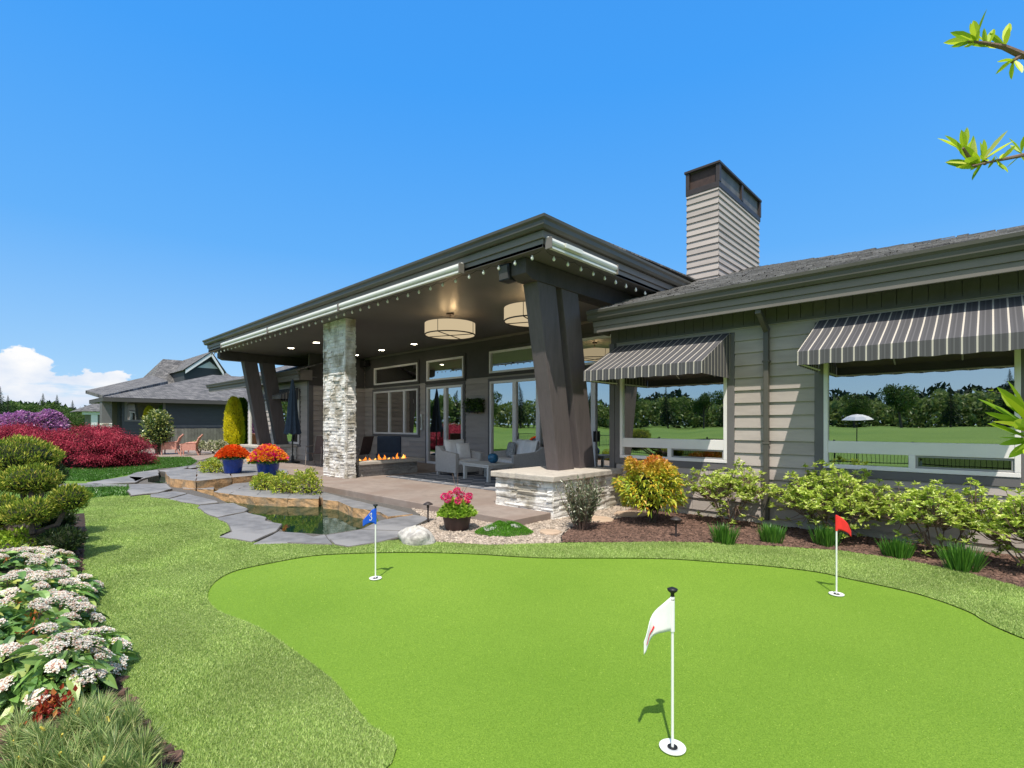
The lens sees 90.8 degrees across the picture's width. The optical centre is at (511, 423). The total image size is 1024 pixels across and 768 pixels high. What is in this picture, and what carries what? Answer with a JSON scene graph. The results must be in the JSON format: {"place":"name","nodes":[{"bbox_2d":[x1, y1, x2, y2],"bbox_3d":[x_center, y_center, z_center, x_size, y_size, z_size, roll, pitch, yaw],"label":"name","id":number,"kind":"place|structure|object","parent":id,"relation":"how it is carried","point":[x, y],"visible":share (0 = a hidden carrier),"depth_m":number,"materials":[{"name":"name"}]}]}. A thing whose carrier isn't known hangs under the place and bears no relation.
{"place":"outdoors","nodes":[
{"label":"outdoors","id":0,"kind":"place"},
{"bbox_2d":[71,404,99,426],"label":"white house","id":1,"kind":"structure","parent":0,"point":[91,412],"depth_m":59.88,"materials":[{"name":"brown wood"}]},
{"bbox_2d":[85,375,247,448],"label":"garage building","id":2,"kind":"structure","parent":0,"point":[189,403],"depth_m":31.92,"materials":[{"name":"grey wood"}]},
{"bbox_2d":[124,402,165,420],"bbox_3d":[-22.101,-0.875,30.446,0.080,1.450,2.026,0,0,44],"label":"window","id":3,"kind":"structure","parent":2,"relation":"in","point":[133,410],"depth_m":30.22,"materials":[{"name":"clear glass"}]},
{"bbox_2d":[169,352,226,381],"bbox_3d":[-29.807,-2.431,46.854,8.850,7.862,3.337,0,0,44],"label":"dormer","id":4,"kind":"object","parent":2,"relation":"attached to","point":[206,364],"depth_m":44.30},
{"bbox_2d":[141,448,217,460],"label":"terrace","id":5,"kind":"structure","parent":0,"point":[204,455],"depth_m":24.50,"materials":[{"name":"stone"}]},
{"bbox_2d":[138,409,176,454],"bbox_3d":[-17.253,0.356,24.505,1.651,2.326,1.594,0,0,44],"label":"broadleaf shrub","id":6,"kind":"object","parent":5,"relation":"on","point":[158,431],"visible":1,"depth_m":24.25,"materials":[{"name":"green plant"}]},
{"bbox_2d":[152,476,372,534],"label":"pond water","id":7,"kind":"structure","parent":0,"point":[320,519],"depth_m":8.63,"materials":[{"name":"liquid"}]},
{"bbox_2d":[220,458,550,524],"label":"patio","id":8,"kind":"structure","parent":0,"point":[406,493],"depth_m":10.25,"materials":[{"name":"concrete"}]},
{"bbox_2d":[284,379,301,462],"bbox_3d":[-7.750,-0.105,17.836,0.591,2.950,0.591,0,0,21],"label":"garden umbrella","id":9,"kind":"object","parent":8,"relation":"on","point":[292,425],"visible":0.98,"depth_m":17.72,"materials":[{"name":"blue fabric"}]},
{"bbox_2d":[305,435,323,465],"bbox_3d":[-6.400,0.877,16.692,0.590,0.998,0.666,0,0,10],"label":"patio chair","id":10,"kind":"object","parent":8,"relation":"on","point":[319,444],"visible":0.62,"depth_m":16.92,"materials":[{"name":"fabric"}]},
{"bbox_2d":[356,436,373,458],"bbox_3d":[-4.819,0.877,16.049,0.668,0.998,0.590,0,0,22],"label":"patio chair","id":11,"kind":"object","parent":8,"relation":"on","point":[366,446],"visible":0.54,"depth_m":15.96,"materials":[{"name":"fabric"}]},
{"bbox_2d":[376,436,400,457],"bbox_3d":[-3.920,0.880,16.066,0.760,0.980,0.710,0,0,-10],"label":"covered chair","id":12,"kind":"object","parent":8,"relation":"on","point":[388,446],"visible":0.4,"depth_m":16.24,"materials":[{"name":"blue fabric"}]},
{"bbox_2d":[355,453,424,476],"bbox_3d":[-3.575,1.095,14.042,1.080,0.550,2.053,0,0,44],"label":"fire table","id":13,"kind":"object","parent":8,"relation":"on","point":[379,465],"visible":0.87,"depth_m":13.67,"materials":[{"name":"stone"}]},
{"bbox_2d":[386,470,495,490],"bbox_3d":[-0.595,1.363,12.664,4.500,0.013,3.050,0,0,44],"label":"rug","id":14,"kind":"object","parent":8,"relation":"on","point":[476,480],"visible":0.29,"depth_m":12.34,"materials":[{"name":"fabric"}]},
{"bbox_2d":[435,439,483,476],"bbox_3d":[-1.415,0.893,13.615,0.950,0.955,0.900,0,0,-44],"label":"armchair","id":15,"kind":"object","parent":14,"relation":"on","point":[447,459],"visible":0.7,"depth_m":13.44,"materials":[{"name":"fabric"}]},
{"bbox_2d":[461,461,513,481],"bbox_3d":[-0.605,1.160,12.363,0.760,0.420,1.160,0,0,-38],"label":"coffee table","id":16,"kind":"object","parent":14,"relation":"on","point":[487,466],"visible":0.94,"depth_m":12.15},
{"bbox_2d":[493,439,545,469],"bbox_3d":[0.179,0.893,13.480,0.900,0.955,1.800,0,0,-18],"label":"sofa","id":17,"kind":"object","parent":14,"relation":"on","point":[529,453],"visible":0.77,"depth_m":12.74,"materials":[{"name":"fabric"}]},
{"bbox_2d":[0,447,1023,767],"bbox_3d":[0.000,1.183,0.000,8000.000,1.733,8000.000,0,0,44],"label":"ground","id":18,"kind":"structure","parent":0,"point":[464,553],"depth_m":5.65,"materials":[{"name":"green soil"}]},
{"bbox_2d":[0,410,47,429],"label":"rhododendron","id":19,"kind":"object","parent":18,"relation":"on","point":[8,418],"visible":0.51,"depth_m":29.45,"materials":[{"name":"purple plant"}]},
{"bbox_2d":[0,418,69,465],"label":"red maple","id":20,"kind":"object","parent":18,"relation":"on","point":[15,429],"visible":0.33,"depth_m":17.00,"materials":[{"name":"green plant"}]},
{"bbox_2d":[1,400,84,428],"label":"woodland","id":21,"kind":"object","parent":18,"relation":"on","point":[16,406],"visible":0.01,"depth_m":133.35,"materials":[{"name":"green plant"}]},
{"bbox_2d":[20,408,71,430],"bbox_3d":[-28.712,0.268,31.043,2.678,2.522,2.590,0,0,44],"label":"rhododendron","id":22,"kind":"object","parent":18,"relation":"on","point":[52,419],"visible":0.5,"depth_m":30.74,"materials":[{"name":"purple plant"}]},
{"bbox_2d":[0,513,184,767],"bbox_3d":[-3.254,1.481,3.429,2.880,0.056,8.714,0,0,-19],"label":"bed mulch","id":23,"kind":"object","parent":18,"relation":"on","point":[175,757],"visible":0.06,"depth_m":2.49,"materials":[{"name":"soil"}]},
{"bbox_2d":[0,525,76,557],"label":"lime shrub","id":24,"kind":"object","parent":23,"relation":"on","point":[6,536],"visible":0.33,"depth_m":5.39,"materials":[{"name":"green plant"}]},
{"bbox_2d":[0,434,94,551],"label":"cloud pruned conifer","id":25,"kind":"object","parent":23,"relation":"on","point":[32,468],"visible":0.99,"depth_m":5.66,"materials":[{"name":"green plant"}]},
{"bbox_2d":[23,683,77,723],"bbox_3d":[-2.148,1.356,2.345,0.253,0.299,0.188,0,0,23],"label":"heuchera","id":26,"kind":"object","parent":23,"relation":"on","point":[49,708],"visible":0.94,"depth_m":2.32,"materials":[{"name":"red plant"}]},
{"bbox_2d":[0,545,106,618],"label":"viburnum shrub","id":27,"kind":"object","parent":23,"relation":"on","point":[27,572],"visible":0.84,"depth_m":4.25,"materials":[{"name":"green plant"}]},
{"bbox_2d":[0,590,138,725],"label":"viburnum shrub","id":28,"kind":"object","parent":23,"relation":"on","point":[45,644],"visible":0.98,"depth_m":2.77,"materials":[{"name":"green plant"}]},
{"bbox_2d":[0,685,189,767],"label":"dwarf pine","id":29,"kind":"object","parent":23,"relation":"on","point":[91,732],"visible":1,"depth_m":2.07,"materials":[{"name":"green plant"}]},
{"bbox_2d":[82,484,129,498],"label":"groundcover","id":30,"kind":"object","parent":18,"relation":"on","point":[104,491],"visible":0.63,"depth_m":11.09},
{"bbox_2d":[87,476,142,483],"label":"stone slab","id":31,"kind":"structure","parent":18,"relation":"on","point":[124,480],"depth_m":12.73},
{"bbox_2d":[62,456,196,480],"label":"lawn strip grass","id":32,"kind":"structure","parent":18,"relation":"on","point":[91,473],"depth_m":16.30,"materials":[{"name":"plant"}]},
{"bbox_2d":[41,422,159,468],"bbox_3d":[-14.837,0.744,18.083,5.080,1.624,3.970,0,0,44],"label":"red maple","id":33,"kind":"object","parent":32,"relation":"on","point":[85,446],"visible":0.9,"depth_m":17.16,"materials":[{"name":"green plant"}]},
{"bbox_2d":[128,470,158,481],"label":"stone slab","id":34,"kind":"structure","parent":18,"relation":"on","point":[151,475],"depth_m":14.22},
{"bbox_2d":[127,483,171,496],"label":"stone slab","id":35,"kind":"structure","parent":18,"relation":"on","point":[141,489],"depth_m":11.18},
{"bbox_2d":[165,468,196,488],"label":"stone block","id":36,"kind":"structure","parent":18,"relation":"on","point":[180,478],"depth_m":12.27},
{"bbox_2d":[144,359,230,383],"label":"roof","id":37,"kind":"structure","parent":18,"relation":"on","point":[162,368],"depth_m":46.31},
{"bbox_2d":[170,494,217,505],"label":"stone slab","id":38,"kind":"structure","parent":18,"relation":"on","point":[192,499],"depth_m":9.70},
{"bbox_2d":[171,428,223,447],"bbox_3d":[-19.822,0.885,32.469,0.080,1.230,4.310,0,0,44],"label":"plank fence","id":39,"kind":"object","parent":18,"relation":"on","point":[191,434],"visible":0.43,"depth_m":32.20,"materials":[{"name":"wood"}]},
{"bbox_2d":[196,467,231,490],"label":"stone block","id":40,"kind":"structure","parent":18,"relation":"on","point":[215,480],"depth_m":12.10,"materials":[{"name":"stone"}]},
{"bbox_2d":[196,457,223,472],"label":"ground plant","id":41,"kind":"object","parent":40,"relation":"on","point":[211,465],"visible":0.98,"depth_m":13.58,"materials":[{"name":"green plant"}]},
{"bbox_2d":[198,503,248,517],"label":"stone slab","id":42,"kind":"structure","parent":18,"relation":"on","point":[221,510],"depth_m":8.68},
{"bbox_2d":[214,482,249,501],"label":"stone block","id":43,"kind":"structure","parent":18,"relation":"on","point":[222,494],"depth_m":11.01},
{"bbox_2d":[222,395,245,444],"bbox_3d":[-14.034,0.027,25.490,1.095,2.946,1.098,0,0,44],"label":"arborvitae","id":44,"kind":"object","parent":18,"relation":"on","point":[233,430],"visible":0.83,"depth_m":25.23,"materials":[{"name":"plant"}]},
{"bbox_2d":[239,397,247,443],"bbox_3d":[-14.215,0.027,26.585,1.057,2.946,1.071,0,0,44],"label":"arborvitae","id":45,"kind":"object","parent":18,"relation":"on","point":[243,401],"visible":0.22,"depth_m":26.42,"materials":[{"name":"green plant"}]},
{"bbox_2d":[229,483,260,504],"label":"stone block","id":46,"kind":"structure","parent":18,"relation":"on","point":[246,494],"depth_m":10.39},
{"bbox_2d":[249,472,274,489],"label":"ground plant","id":47,"kind":"object","parent":46,"relation":"on","point":[257,479],"visible":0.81,"depth_m":11.13,"materials":[{"name":"green plant"}]},
{"bbox_2d":[218,512,281,542],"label":"stone slab","id":48,"kind":"structure","parent":18,"relation":"on","point":[246,527],"depth_m":7.17,"materials":[{"name":"stone"}]},
{"bbox_2d":[231,464,291,492],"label":"stone block","id":49,"kind":"structure","parent":18,"relation":"on","point":[248,473],"depth_m":13.00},
{"bbox_2d":[214,444,249,473],"bbox_3d":[-7.402,0.910,13.403,0.891,0.779,0.893,0,0,44],"label":"flower pot","id":50,"kind":"object","parent":49,"relation":"on","point":[232,457],"visible":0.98,"depth_m":13.20,"materials":[{"name":"ceramic"}]},
{"bbox_2d":[246,443,289,475],"bbox_3d":[-5.823,0.876,12.046,0.976,0.848,0.981,0,0,44],"label":"flower pot","id":51,"kind":"object","parent":49,"relation":"on","point":[267,458],"visible":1,"depth_m":11.82,"materials":[{"name":"ceramic"}]},
{"bbox_2d":[255,489,290,506],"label":"stone block","id":52,"kind":"structure","parent":18,"relation":"on","point":[265,497],"depth_m":10.00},
{"bbox_2d":[265,469,295,492],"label":"ground plant","id":53,"kind":"object","parent":52,"relation":"on","point":[279,478],"visible":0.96,"depth_m":10.65,"materials":[{"name":"green plant"}]},
{"bbox_2d":[128,460,429,540],"bbox_3d":[-8.329,1.497,14.596,4.435,0.001,20.782,0,0,-37],"label":"pond margin","id":54,"kind":"object","parent":18,"relation":"on","point":[219,501],"visible":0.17,"depth_m":10.01,"materials":[{"name":"stone"}]},
{"bbox_2d":[254,531,332,544],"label":"stone slab","id":55,"kind":"structure","parent":18,"relation":"on","point":[278,537],"depth_m":6.43,"materials":[{"name":"stone"}]},
{"bbox_2d":[287,491,319,506],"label":"stone block","id":56,"kind":"structure","parent":18,"relation":"on","point":[302,500],"depth_m":9.83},
{"bbox_2d":[287,467,323,495],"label":"ground plant","id":57,"kind":"object","parent":56,"relation":"on","point":[311,478],"visible":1,"depth_m":10.52,"materials":[{"name":"green plant"}]},
{"bbox_2d":[321,492,348,509],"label":"stone block","id":58,"kind":"structure","parent":18,"relation":"on","point":[329,501],"depth_m":9.66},
{"bbox_2d":[338,499,371,516],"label":"stone block","id":59,"kind":"structure","parent":18,"relation":"on","point":[346,506],"depth_m":9.17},
{"bbox_2d":[326,529,398,546],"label":"stone slab","id":60,"kind":"structure","parent":18,"relation":"on","point":[360,537],"depth_m":6.54,"materials":[{"name":"stone"}]},
{"bbox_2d":[353,505,397,518],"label":"stone block","id":61,"kind":"structure","parent":18,"relation":"on","point":[362,512],"depth_m":8.66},
{"bbox_2d":[363,515,426,530],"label":"stone slab","id":62,"kind":"structure","parent":18,"relation":"on","point":[397,523],"depth_m":7.46,"materials":[{"name":"stone"}]},
{"bbox_2d":[202,160,1023,556],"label":"house","id":63,"kind":"structure","parent":18,"relation":"on","point":[772,408],"depth_m":8.45,"materials":[{"name":"wood"}]},
{"bbox_2d":[220,327,269,347],"bbox_3d":[-8.441,-2.690,15.872,4.065,0.190,0.120,0,0,44],"label":"retractable screen","id":64,"kind":"object","parent":63,"relation":"attached to","point":[245,338],"visible":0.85,"depth_m":15.72,"materials":[{"name":"white metal"}]},
{"bbox_2d":[248,400,264,443],"bbox_3d":[-11.373,0.140,22.516,1.880,2.460,0.120,0,0,44],"label":"door","id":65,"kind":"structure","parent":63,"relation":"in","point":[251,433],"depth_m":23.01,"materials":[{"name":"white plastic"}]},
{"bbox_2d":[281,389,300,446],"bbox_3d":[-8.998,-0.235,20.261,2.430,2.210,0.120,0,0,44],"label":"window","id":66,"kind":"structure","parent":63,"relation":"in","point":[296,438],"depth_m":19.83,"materials":[{"name":"clear glass"}]},
{"bbox_2d":[267,303,341,333],"bbox_3d":[-5.459,-2.690,13.041,4.128,0.190,0.120,0,0,44],"label":"retractable screen","id":67,"kind":"object","parent":63,"relation":"attached to","point":[310,316],"visible":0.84,"depth_m":12.81,"materials":[{"name":"white metal"}]},
{"bbox_2d":[211,251,539,354],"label":"string lights","id":68,"kind":"object","parent":63,"relation":"hanging from","point":[483,273],"visible":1,"depth_m":10.70,"materials":[{"name":"white glass"}]},
{"bbox_2d":[372,386,419,436],"bbox_3d":[-4.397,-0.445,19.065,3.110,1.830,0.120,0,0,44],"label":"window","id":69,"kind":"structure","parent":63,"relation":"in","point":[395,411],"depth_m":18.98,"materials":[{"name":"glass"}]},
{"bbox_2d":[373,360,419,387],"bbox_3d":[-4.390,-1.865,19.058,3.070,0.850,0.120,0,0,44],"label":"window","id":70,"kind":"structure","parent":63,"relation":"in","point":[408,372],"depth_m":18.96,"materials":[{"name":"glass"}]},
{"bbox_2d":[338,262,463,310],"bbox_3d":[-2.407,-2.690,10.144,4.254,0.190,0.120,0,0,44],"label":"retractable screen","id":71,"kind":"object","parent":63,"relation":"attached to","point":[452,270],"visible":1,"depth_m":9.78,"materials":[{"name":"white metal"}]},
{"bbox_2d":[425,353,465,383],"bbox_3d":[-2.247,-1.845,17.024,2.140,0.890,0.120,0,0,44],"label":"window","id":72,"kind":"structure","parent":63,"relation":"in","point":[449,368],"depth_m":16.97,"materials":[{"name":"glass"}]},
{"bbox_2d":[425,381,465,463],"bbox_3d":[-2.278,0.000,16.998,2.090,2.740,0.200,0,0,44],"label":"door","id":73,"kind":"structure","parent":63,"relation":"in","point":[445,415],"depth_m":17.07,"materials":[{"name":"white glass"}]},
{"bbox_2d":[424,313,474,339],"bbox_3d":[-1.482,-2.380,12.092,1.212,0.536,1.212,0,0,44],"label":"ceiling lamp","id":74,"kind":"object","parent":63,"relation":"hanging from","point":[452,329],"visible":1,"depth_m":11.70,"materials":[{"name":"fabric"}]},
{"bbox_2d":[462,398,484,413],"bbox_3d":[-1.188,-0.571,15.770,0.882,0.525,0.388,0,0,44],"label":"wall planter","id":75,"kind":"object","parent":63,"relation":"attached to","point":[475,406],"visible":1,"depth_m":15.69,"materials":[{"name":"green plant"}]},
{"bbox_2d":[498,263,516,283],"bbox_3d":[-0.068,-2.485,8.331,0.230,0.270,0.250,0,0,44],"label":"loudspeaker","id":76,"kind":"object","parent":63,"relation":"attached to","point":[505,276],"visible":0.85,"depth_m":8.24,"materials":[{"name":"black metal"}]},
{"bbox_2d":[487,343,533,376],"bbox_3d":[0.266,-1.885,14.638,2.750,0.850,0.120,0,0,44],"label":"window","id":77,"kind":"structure","parent":63,"relation":"in","point":[513,359],"depth_m":14.90,"materials":[{"name":"glass"}]},
{"bbox_2d":[488,375,543,468],"bbox_3d":[0.292,-0.010,14.607,2.770,2.760,0.130,0,0,44],"label":"door","id":78,"kind":"structure","parent":63,"relation":"in","point":[513,406],"depth_m":14.79,"materials":[{"name":"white glass"}]},
{"bbox_2d":[504,302,528,327],"bbox_3d":[0.434,-2.380,10.480,1.212,0.536,1.212,0,0,44],"label":"ceiling lamp","id":79,"kind":"object","parent":63,"relation":"hanging from","point":[515,314],"visible":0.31,"depth_m":10.13,"materials":[{"name":"beige fabric"}]},
{"bbox_2d":[545,236,618,275],"bbox_3d":[1.177,-2.700,8.169,0.120,0.190,1.854,0,0,44],"label":"retractable screen","id":80,"kind":"object","parent":63,"relation":"attached to","point":[553,244],"visible":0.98,"depth_m":8.09,"materials":[{"name":"white metal"}]},
{"bbox_2d":[582,331,610,368],"bbox_3d":[2.304,-1.870,12.704,1.930,0.880,0.120,0,0,44],"label":"window","id":81,"kind":"structure","parent":63,"relation":"in","point":[595,346],"depth_m":12.86,"materials":[{"name":"clear glass"}]},
{"bbox_2d":[587,382,608,467],"bbox_3d":[2.331,-0.010,12.623,2.180,2.760,0.200,0,0,44],"label":"door","id":82,"kind":"structure","parent":63,"relation":"in","point":[598,393],"depth_m":12.75,"materials":[{"name":"glass"}]},
{"bbox_2d":[583,333,729,384],"bbox_3d":[2.275,-1.050,8.098,2.010,0.700,1.046,0,0,44],"label":"awning","id":83,"kind":"object","parent":63,"relation":"attached to","point":[710,354],"visible":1,"depth_m":7.78,"materials":[{"name":"grey fabric"}]},
{"bbox_2d":[615,334,734,469],"bbox_3d":[2.670,-0.335,8.506,2.120,2.110,0.105,0,0,44],"label":"window","id":84,"kind":"structure","parent":63,"relation":"in","point":[688,420],"depth_m":8.38,"materials":[{"name":"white glass"}]},
{"bbox_2d":[797,296,1023,371],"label":"awning","id":85,"kind":"object","parent":63,"relation":"attached to","point":[981,326],"visible":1,"depth_m":5.68,"materials":[{"name":"grey fabric"}]},
{"bbox_2d":[814,324,1023,487],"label":"window","id":86,"kind":"structure","parent":63,"relation":"in","point":[918,418],"depth_m":6.23,"materials":[{"name":"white glass"}]},
{"bbox_2d":[207,553,1023,767],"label":"putting green","id":87,"kind":"object","parent":18,"relation":"on","point":[562,682],"visible":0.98,"depth_m":3.17,"materials":[{"name":"plant"}]},
{"bbox_2d":[363,504,381,579],"bbox_3d":[-1.337,1.131,4.874,0.171,0.721,0.132,0,0,44],"label":"putting flag","id":88,"kind":"object","parent":87,"relation":"on","point":[371,517],"visible":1,"depth_m":4.86,"materials":[{"name":"metal"}]},
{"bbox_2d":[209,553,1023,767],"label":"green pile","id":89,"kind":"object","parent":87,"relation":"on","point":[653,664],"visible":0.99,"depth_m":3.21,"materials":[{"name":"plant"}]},
{"bbox_2d":[644,587,685,755],"bbox_3d":[0.699,1.121,2.323,0.196,0.741,0.119,0,0,7],"label":"putting flag","id":90,"kind":"object","parent":87,"relation":"on","point":[662,619],"visible":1,"depth_m":2.31,"materials":[{"name":"fabric"}]},
{"bbox_2d":[828,515,850,596],"bbox_3d":[2.859,1.142,4.394,0.180,0.700,0.120,0,0,24],"label":"putting flag","id":91,"kind":"object","parent":87,"relation":"on","point":[841,524],"visible":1,"depth_m":4.40,"materials":[{"name":"fabric"}]},
{"bbox_2d":[938,11,1023,457],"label":"young tree","id":92,"kind":"object","parent":18,"relation":"on","point":[969,154],"visible":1,"depth_m":0.90,"materials":[{"name":"green plant"}]},
{"bbox_2d":[0,0,1023,408],"label":"sky","id":93,"kind":"structure","parent":0,"point":[176,175],"materials":[{"name":"blue"}]},
{"bbox_2d":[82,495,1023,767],"bbox_3d":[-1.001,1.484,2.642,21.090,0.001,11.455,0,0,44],"label":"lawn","id":94,"kind":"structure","parent":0,"point":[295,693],"depth_m":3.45,"materials":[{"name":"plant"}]},
{"label":"mulch bed","id":95,"kind":"structure","parent":0,"visible":0},
{"bbox_2d":[561,507,1023,586],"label":"bark mulch","id":96,"kind":"object","parent":95,"relation":"on","point":[692,528],"visible":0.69,"depth_m":6.54,"materials":[{"name":"wood"}]},
{"bbox_2d":[556,475,605,530],"bbox_3d":[0.963,1.098,7.091,0.758,0.786,0.743,0,0,44],"label":"pieris shrub","id":97,"kind":"object","parent":96,"relation":"on","point":[582,508],"visible":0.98,"depth_m":6.99,"materials":[{"name":"grey plant"}]},
{"bbox_2d":[611,454,688,522],"bbox_3d":[2.033,0.968,7.518,1.127,1.053,1.106,0,0,44],"label":"nandina shrub","id":98,"kind":"object","parent":96,"relation":"on","point":[649,486],"visible":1,"depth_m":7.32,"materials":[{"name":"yellow plant"}]},
{"bbox_2d":[708,521,740,544],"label":"daylily","id":99,"kind":"object","parent":96,"relation":"on","point":[723,535],"visible":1,"depth_m":6.23,"materials":[{"name":"green plant"}]},
{"bbox_2d":[680,457,770,524],"bbox_3d":[3.087,0.982,7.423,1.330,1.028,0.884,0,0,44],"label":"azalea shrub","id":100,"kind":"object","parent":96,"relation":"on","point":[723,483],"visible":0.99,"depth_m":7.29,"materials":[{"name":"green plant"}]},
{"bbox_2d":[756,522,786,543],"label":"daylily","id":101,"kind":"object","parent":96,"relation":"on","point":[771,534],"visible":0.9,"depth_m":6.25,"materials":[{"name":"green plant"}]},
{"bbox_2d":[807,523,844,546],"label":"daylily","id":102,"kind":"object","parent":96,"relation":"on","point":[825,536],"visible":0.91,"depth_m":6.08,"materials":[{"name":"green plant"}]},
{"bbox_2d":[766,458,906,538],"bbox_3d":[3.995,0.968,6.399,1.591,1.061,1.093,0,0,44],"label":"azalea shrub","id":103,"kind":"object","parent":96,"relation":"on","point":[818,494],"visible":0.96,"depth_m":6.25,"materials":[{"name":"green plant"}]},
{"bbox_2d":[875,535,916,559],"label":"daylily","id":104,"kind":"object","parent":96,"relation":"on","point":[897,548],"visible":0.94,"depth_m":5.57,"materials":[{"name":"green plant"}]},
{"bbox_2d":[866,477,1010,557],"bbox_3d":[4.685,1.035,5.567,1.412,0.923,0.817,0,0,44],"label":"azalea shrub","id":105,"kind":"object","parent":96,"relation":"on","point":[914,512],"visible":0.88,"depth_m":5.49,"materials":[{"name":"green plant"}]},
{"bbox_2d":[930,539,991,572],"bbox_3d":[4.526,1.331,5.072,0.406,0.317,0.401,0,0,-9],"label":"daylily","id":106,"kind":"object","parent":96,"relation":"on","point":[959,558],"visible":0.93,"depth_m":5.05,"materials":[{"name":"green plant"}]},
{"bbox_2d":[969,483,1023,567],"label":"azalea shrub","id":107,"kind":"object","parent":96,"relation":"on","point":[1014,521],"visible":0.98,"depth_m":5.04,"materials":[{"name":"green plant"}]},
{"label":"gravel bed","id":108,"kind":"structure","parent":0,"visible":0},
{"bbox_2d":[397,525,435,545],"bbox_3d":[-1.229,1.449,6.390,0.579,0.354,0.379,0,0,44],"label":"boulder","id":109,"kind":"object","parent":108,"relation":"on","point":[415,535],"visible":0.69,"depth_m":6.22,"materials":[{"name":"stone"}]},
{"bbox_2d":[399,505,632,544],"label":"gravel pebbles","id":110,"kind":"object","parent":108,"relation":"on","point":[435,525],"visible":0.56,"depth_m":6.92,"materials":[{"name":"gravel"}]},
{"bbox_2d":[436,473,477,530],"bbox_3d":[-0.771,1.090,7.095,0.603,0.800,0.605,0,0,44],"label":"flower pot","id":111,"kind":"object","parent":110,"relation":"on","point":[457,513],"visible":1,"depth_m":6.96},
{"bbox_2d":[474,520,533,536],"bbox_3d":[-0.106,1.400,6.856,0.814,0.187,0.500,0,0,5],"label":"thyme mat","id":112,"kind":"object","parent":110,"relation":"on","point":[509,526],"visible":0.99,"depth_m":6.73,"materials":[{"name":"green plant"}]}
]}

